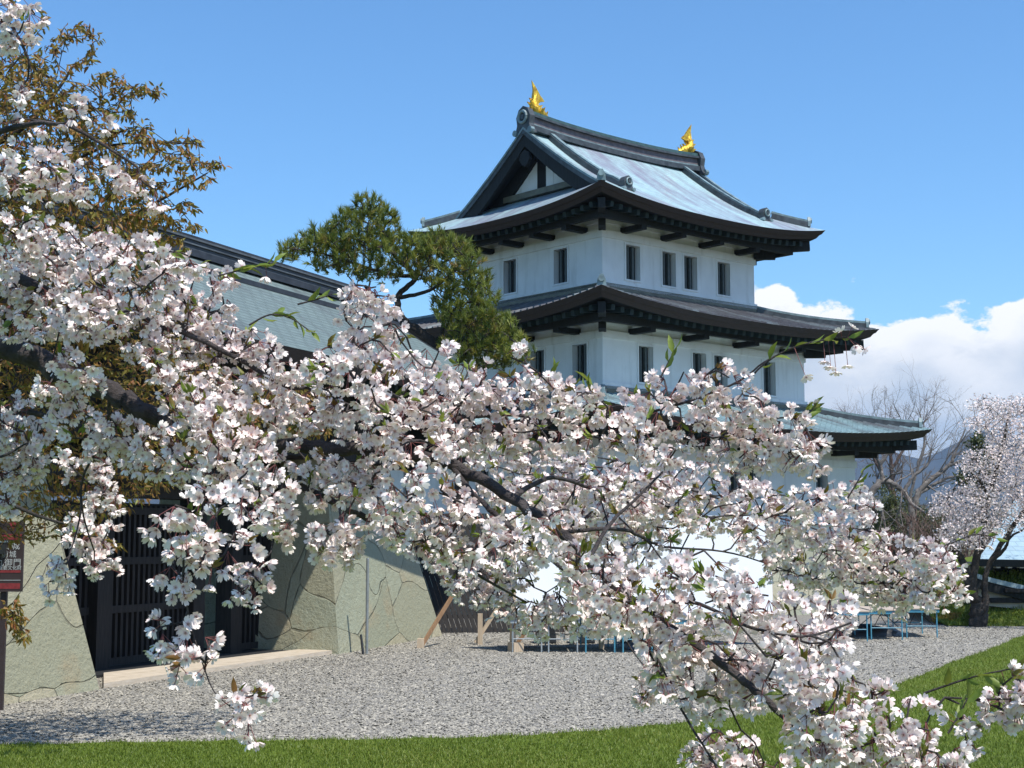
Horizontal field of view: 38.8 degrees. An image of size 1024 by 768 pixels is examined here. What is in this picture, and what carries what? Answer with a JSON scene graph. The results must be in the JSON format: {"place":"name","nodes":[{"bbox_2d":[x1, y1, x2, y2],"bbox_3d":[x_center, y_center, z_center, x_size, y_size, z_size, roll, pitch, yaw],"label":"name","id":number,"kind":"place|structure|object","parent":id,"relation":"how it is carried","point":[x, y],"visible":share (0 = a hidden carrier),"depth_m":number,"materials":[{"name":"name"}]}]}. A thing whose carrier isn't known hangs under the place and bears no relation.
{"place":"outdoors","nodes":[
{"label":"outdoors","id":0,"kind":"place"},
{"bbox_2d":[0,612,1023,744],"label":"gravel yard","id":1,"kind":"structure","parent":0,"point":[802,619],"depth_m":23.68,"materials":[{"name":"grey gravel"}]},
{"bbox_2d":[0,521,24,709],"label":"notice sign","id":2,"kind":"object","parent":1,"relation":"on","point":[11,569],"visible":0.96,"depth_m":20.80,"materials":[{"name":"black paint"}]},
{"bbox_2d":[0,179,519,704],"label":"gatehouse","id":3,"kind":"object","parent":1,"relation":"on","point":[88,635],"visible":0.23,"depth_m":29.68,"materials":[{"name":"beige paint"}]},
{"bbox_2d":[51,500,90,634],"bbox_3d":[-8.342,3.546,25.396,0.157,3.040,2.695,-3,-7,24],"label":"door","id":4,"kind":"structure","parent":3,"relation":"in","point":[81,582],"depth_m":26.38,"materials":[{"name":"black wood"}]},
{"bbox_2d":[109,503,186,665],"bbox_3d":[-7.122,3.837,28.119,0.157,3.040,2.500,-3,-7,24],"label":"door","id":5,"kind":"structure","parent":3,"relation":"in","point":[133,599],"depth_m":27.88,"materials":[{"name":"black wood"}]},
{"bbox_2d":[241,507,261,649],"bbox_3d":[-5.715,4.174,31.262,0.157,3.040,1.020,-3,-7,24],"label":"door","id":6,"kind":"structure","parent":3,"relation":"in","point":[249,622],"depth_m":31.26,"materials":[{"name":"black wood"}]},
{"bbox_2d":[360,634,364,654],"bbox_3d":[-3.174,5.519,30.761,0.130,0.430,0.059,-4,-7,35],"label":"short pipe","id":7,"kind":"object","parent":1,"relation":"on","point":[362,646],"visible":1,"depth_m":30.74,"materials":[{"name":"black metal"}]},
{"bbox_2d":[365,558,368,653],"bbox_3d":[-3.091,4.736,31.014,0.068,2.030,0.072,0,-6,0],"label":"thin pole","id":8,"kind":"object","parent":1,"relation":"on","point":[367,604],"visible":1,"depth_m":30.99,"materials":[{"name":"grey metal"}]},
{"bbox_2d":[276,186,536,620],"bbox_3d":[-3.181,0.557,41.999,7.893,12.985,3.023,0,-6,0],"label":"pine tree","id":9,"kind":"object","parent":1,"relation":"on","point":[335,236],"visible":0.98,"depth_m":41.83,"materials":[{"name":"green plant"}]},
{"bbox_2d":[417,581,463,647],"bbox_3d":[-1.666,5.205,33.017,0.257,1.523,1.419,-5,-8,40],"label":"timber brace","id":10,"kind":"object","parent":1,"relation":"on","point":[421,642],"visible":0.82,"depth_m":32.78,"materials":[{"name":"brown wood"}]},
{"bbox_2d":[478,613,482,644],"bbox_3d":[-0.734,5.670,33.583,0.110,0.720,0.100,0,-6,0],"label":"timber stake","id":11,"kind":"object","parent":1,"relation":"on","point":[480,628],"visible":0.93,"depth_m":33.53,"materials":[{"name":"beige wood"}]},
{"bbox_2d":[406,513,564,632],"bbox_3d":[-1.147,4.985,38.451,5.009,3.120,0.968,1,-6,-6],"label":"board fence","id":12,"kind":"object","parent":1,"relation":"on","point":[463,616],"visible":0.27,"depth_m":38.09,"materials":[{"name":"black wood"}]},
{"bbox_2d":[474,608,499,643],"bbox_3d":[-0.415,5.339,33.791,0.976,1.366,0.060,2,-6,-19],"label":"timber brace","id":13,"kind":"object","parent":1,"relation":"on","point":[487,623],"visible":0.43,"depth_m":33.69,"materials":[{"name":"beige wood"}]},
{"bbox_2d":[516,624,529,641],"bbox_3d":[0.370,5.619,33.437,0.623,0.798,0.070,1,-6,-10],"label":"timber strut","id":14,"kind":"object","parent":1,"relation":"on","point":[520,640],"depth_m":33.35,"materials":[{"name":"brown wood"}]},
{"bbox_2d":[510,617,542,651],"bbox_3d":[0.309,5.504,32.125,0.740,0.740,1.800,0,-6,-1],"label":"folding table","id":15,"kind":"object","parent":1,"relation":"on","point":[512,621],"visible":0.28,"depth_m":31.30,"materials":[{"name":"grey metal"}]},
{"bbox_2d":[536,624,556,643],"bbox_3d":[0.796,5.852,34.131,0.493,0.455,0.593,0,-6,0],"label":"stage crate","id":16,"kind":"object","parent":1,"relation":"on","point":[551,630],"visible":0.37,"depth_m":33.85,"materials":[{"name":"grey wood"}]},
{"bbox_2d":[545,618,579,652],"bbox_3d":[1.079,5.497,32.067,0.740,0.740,1.800,0,-6,-1],"label":"folding table","id":17,"kind":"object","parent":1,"relation":"on","point":[578,620],"visible":0.27,"depth_m":31.25,"materials":[{"name":"grey metal"}]},
{"bbox_2d":[569,629,594,643],"bbox_3d":[1.646,5.925,34.123,0.590,0.307,0.589,0,-6,0],"label":"stage crate","id":18,"kind":"object","parent":1,"relation":"on","point":[587,641],"visible":0.34,"depth_m":33.84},
{"bbox_2d":[580,616,614,652],"bbox_3d":[1.876,5.491,32.010,0.740,0.740,1.800,0,-6,-1],"label":"folding table","id":19,"kind":"object","parent":1,"relation":"on","point":[607,639],"visible":0.26,"depth_m":31.20,"materials":[{"name":"blue paint"}]},
{"bbox_2d":[615,636,652,652],"bbox_3d":[2.671,5.485,31.953,0.740,0.740,1.800,0,-6,-1],"label":"folding table","id":20,"kind":"object","parent":1,"relation":"on","point":[623,643],"visible":0.11,"depth_m":31.13,"materials":[{"name":"blue paint"}]},
{"bbox_2d":[625,638,653,649],"bbox_3d":[2.992,5.755,32.289,0.941,0.255,0.647,0,-6,0],"label":"tarpaulin bundle","id":21,"kind":"object","parent":1,"relation":"on","point":[631,643],"visible":0.24,"depth_m":32.01,"materials":[{"name":"blue plastic"}]},
{"bbox_2d":[508,512,773,651],"bbox_3d":[2.750,4.486,33.329,6.484,3.020,1.990,2,-6,-18],"label":"white board","id":22,"kind":"object","parent":1,"relation":"on","point":[546,582],"visible":0.28,"depth_m":33.03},
{"bbox_2d":[389,80,931,624],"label":"castle keep","id":23,"kind":"structure","parent":1,"relation":"on","point":[613,262],"depth_m":49.76,"materials":[{"name":"white paint"}]},
{"bbox_2d":[402,470,416,495],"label":"window","id":24,"kind":"structure","parent":23,"relation":"in","point":[409,470],"depth_m":51.29,"materials":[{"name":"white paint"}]},
{"bbox_2d":[474,464,489,498],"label":"window","id":25,"kind":"structure","parent":23,"relation":"in","point":[487,473],"depth_m":48.12,"materials":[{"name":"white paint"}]},
{"bbox_2d":[502,257,517,295],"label":"window","id":26,"kind":"structure","parent":23,"relation":"in","point":[513,265],"depth_m":51.61,"materials":[{"name":"white paint"}]},
{"bbox_2d":[529,347,545,378],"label":"window","id":27,"kind":"structure","parent":23,"relation":"in","point":[540,355],"depth_m":48.30,"materials":[{"name":"white paint"}]},
{"bbox_2d":[552,245,568,285],"bbox_3d":[1.761,-4.010,49.588,0.310,1.300,0.790,5,-8,-41],"label":"window","id":28,"kind":"structure","parent":23,"relation":"in","point":[563,254],"depth_m":49.65,"materials":[{"name":"white paint"}]},
{"bbox_2d":[571,341,588,382],"bbox_3d":[2.280,-0.678,46.759,0.310,1.310,0.790,5,-8,-41],"label":"window","id":29,"kind":"structure","parent":23,"relation":"in","point":[583,351],"depth_m":46.81,"materials":[{"name":"white paint"}]},
{"bbox_2d":[624,242,641,282],"bbox_3d":[3.982,-4.070,49.024,0.790,1.300,0.310,5,-8,-41],"label":"window","id":30,"kind":"structure","parent":23,"relation":"in","point":[629,252],"depth_m":49.07,"materials":[{"name":"white paint"}]},
{"bbox_2d":[637,343,654,383],"bbox_3d":[4.256,-0.623,47.264,0.790,1.310,0.310,5,-8,-41],"label":"window","id":31,"kind":"structure","parent":23,"relation":"in","point":[642,352],"depth_m":47.30,"materials":[{"name":"white paint"}]},
{"bbox_2d":[661,249,676,288],"bbox_3d":[5.319,-3.948,50.171,0.790,1.300,0.310,5,-8,-41],"label":"window","id":32,"kind":"structure","parent":23,"relation":"in","point":[665,258],"depth_m":50.22,"materials":[{"name":"white paint"}]},
{"bbox_2d":[682,253,698,292],"bbox_3d":[6.150,-3.870,50.896,0.790,1.300,0.310,5,-8,-41],"label":"window","id":33,"kind":"structure","parent":23,"relation":"in","point":[686,262],"depth_m":50.93,"materials":[{"name":"white paint"}]},
{"bbox_2d":[691,350,707,389],"bbox_3d":[6.212,-0.442,48.952,0.790,1.310,0.310,5,-8,-41],"label":"window","id":34,"kind":"structure","parent":23,"relation":"in","point":[695,358],"depth_m":49.04,"materials":[{"name":"white paint"}]},
{"bbox_2d":[712,353,728,392],"bbox_3d":[7.028,-0.367,49.656,0.790,1.310,0.310,5,-8,-41],"label":"window","id":35,"kind":"structure","parent":23,"relation":"in","point":[716,359],"depth_m":49.70,"materials":[{"name":"black glass"}]},
{"bbox_2d":[716,260,731,297],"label":"window","id":36,"kind":"structure","parent":23,"relation":"in","point":[720,268],"depth_m":52.07,"materials":[{"name":"white paint"}]},
{"bbox_2d":[727,462,742,499],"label":"window","id":37,"kind":"structure","parent":23,"relation":"in","point":[733,485],"depth_m":47.89,"materials":[{"name":"black glass"}]},
{"bbox_2d":[746,464,761,500],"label":"window","id":38,"kind":"structure","parent":23,"relation":"in","point":[752,474],"depth_m":48.53,"materials":[{"name":"black glass"}]},
{"bbox_2d":[761,359,776,397],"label":"window","id":39,"kind":"structure","parent":23,"relation":"in","point":[765,371],"depth_m":51.40,"materials":[{"name":"white paint"}]},
{"bbox_2d":[814,466,828,502],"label":"window","id":40,"kind":"structure","parent":23,"relation":"in","point":[819,480],"depth_m":50.89,"materials":[{"name":"black glass"}]},
{"bbox_2d":[674,617,687,624],"bbox_3d":[3.462,5.479,31.896,0.740,0.740,1.800,0,-6,-1],"label":"folding table","id":41,"kind":"object","parent":1,"relation":"on","point":[682,620],"visible":0.01,"depth_m":31.06,"materials":[{"name":"blue paint"}]},
{"bbox_2d":[831,608,868,641],"bbox_3d":[8.124,5.856,35.413,0.860,0.740,1.800,0,-6,3],"label":"trestle table","id":42,"kind":"object","parent":1,"relation":"on","point":[863,612],"visible":0.31,"depth_m":34.59,"materials":[{"name":"blue paint"}]},
{"bbox_2d":[838,624,897,636],"bbox_3d":[8.794,6.200,36.654,1.739,0.300,1.094,0,-6,0],"label":"tarpaulin heap","id":43,"kind":"object","parent":1,"relation":"on","point":[881,632],"visible":0.57,"depth_m":36.22,"materials":[{"name":"blue fabric"}]},
{"bbox_2d":[858,606,902,639],"bbox_3d":[9.115,5.920,36.010,0.860,0.740,1.800,0,-6,3],"label":"trestle table","id":44,"kind":"object","parent":1,"relation":"on","point":[889,610],"visible":0.55,"depth_m":35.23,"materials":[{"name":"blue paint"}]},
{"bbox_2d":[886,625,903,635],"bbox_3d":[9.542,6.259,36.970,0.785,0.250,0.700,0,-6,0],"label":"folded sheet","id":45,"kind":"object","parent":1,"relation":"on","point":[898,633],"visible":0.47,"depth_m":36.73,"materials":[{"name":"blue fabric"}]},
{"bbox_2d":[889,605,939,637],"bbox_3d":[10.178,6.000,36.753,0.860,0.740,1.800,0,-6,3],"label":"trestle table","id":46,"kind":"object","parent":1,"relation":"on","point":[915,609],"visible":0.53,"depth_m":35.95,"materials":[{"name":"blue paint"}]},
{"bbox_2d":[929,611,961,623],"bbox_3d":[12.630,6.806,42.120,1.107,0.481,0.987,0,-6,0],"label":"shrub","id":47,"kind":"object","parent":1,"relation":"on","point":[945,616],"visible":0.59,"depth_m":42.07,"materials":[{"name":"green plant"}]},
{"bbox_2d":[958,604,990,622],"bbox_3d":[13.055,6.562,41.118,0.683,0.750,0.950,6,-8,-42],"label":"shrub","id":48,"kind":"object","parent":1,"relation":"on","point":[965,616],"visible":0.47,"depth_m":41.15,"materials":[{"name":"green plant"}]},
{"bbox_2d":[0,634,1023,767],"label":"lawn","id":49,"kind":"structure","parent":0,"point":[510,738],"depth_m":17.16,"materials":[{"name":"plant"}]},
{"bbox_2d":[0,10,334,648],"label":"bronze leaved tree","id":50,"kind":"object","parent":49,"relation":"on","point":[133,221],"visible":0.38,"depth_m":16.11,"materials":[{"name":"brown plant"}]},
{"bbox_2d":[0,0,1023,767],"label":"cherry tree","id":51,"kind":"object","parent":49,"relation":"on","point":[564,520],"visible":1,"depth_m":4.10,"materials":[{"name":"white plant"}]},
{"bbox_2d":[0,0,1023,458],"label":"sky","id":52,"kind":"structure","parent":0,"point":[896,127],"materials":[{"name":"blue"}]},
{"bbox_2d":[51,430,1023,510],"bbox_3d":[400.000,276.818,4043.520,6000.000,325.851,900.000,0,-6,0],"label":"hills","id":53,"kind":"structure","parent":0,"point":[938,461],"depth_m":4053.17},
{"bbox_2d":[72,495,1005,541],"bbox_3d":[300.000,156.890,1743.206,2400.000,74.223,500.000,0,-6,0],"label":"foothills","id":54,"kind":"structure","parent":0,"point":[879,498],"depth_m":1724.57,"materials":[{"name":"green plant"}]},
{"bbox_2d":[875,544,973,584],"bbox_3d":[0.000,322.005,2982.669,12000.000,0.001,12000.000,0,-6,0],"label":"ground","id":55,"kind":"structure","parent":0,"point":[962,546],"depth_m":359.97,"materials":[{"name":"green plant"}]},
{"bbox_2d":[830,355,948,552],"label":"bare tree","id":56,"kind":"object","parent":55,"relation":"on","point":[892,477],"visible":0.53,"depth_m":79.94,"materials":[{"name":"brown plant"}]},
{"bbox_2d":[867,471,932,572],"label":"evergreen tree","id":57,"kind":"object","parent":55,"relation":"on","point":[895,503],"visible":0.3,"depth_m":77.48,"materials":[{"name":"green plant"}]},
{"bbox_2d":[852,375,976,549],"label":"bare tree","id":58,"kind":"object","parent":55,"relation":"on","point":[875,487],"visible":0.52,"depth_m":65.78,"materials":[{"name":"grey plant"}]},
{"bbox_2d":[887,505,969,557],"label":"evergreen tree","id":59,"kind":"object","parent":55,"relation":"on","point":[920,514],"visible":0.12,"depth_m":75.56,"materials":[{"name":"green plant"}]},
{"bbox_2d":[859,489,1023,585],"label":"thicket","id":60,"kind":"object","parent":55,"relation":"on","point":[916,521],"visible":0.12,"depth_m":59.45,"materials":[{"name":"brown plant"}]},
{"bbox_2d":[895,373,1015,554],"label":"bare tree","id":61,"kind":"object","parent":55,"relation":"on","point":[936,475],"visible":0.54,"depth_m":71.85,"materials":[{"name":"grey plant"}]},
{"bbox_2d":[918,501,1023,608],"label":"shrine building","id":62,"kind":"structure","parent":55,"relation":"on","point":[1004,594],"depth_m":44.20,"materials":[{"name":"white paint"}]},
{"bbox_2d":[951,428,1007,552],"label":"evergreen tree","id":63,"kind":"object","parent":55,"relation":"on","point":[978,441],"visible":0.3,"depth_m":68.04,"materials":[{"name":"green plant"}]},
{"bbox_2d":[868,556,1023,625],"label":"grass bank","id":64,"kind":"structure","parent":0,"point":[968,559],"depth_m":43.09,"materials":[{"name":"green plant"}]},
{"bbox_2d":[928,392,1023,626],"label":"cherry tree","id":65,"kind":"object","parent":64,"relation":"on","point":[978,614],"visible":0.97,"depth_m":40.46,"materials":[{"name":"white plant"}]}
]}

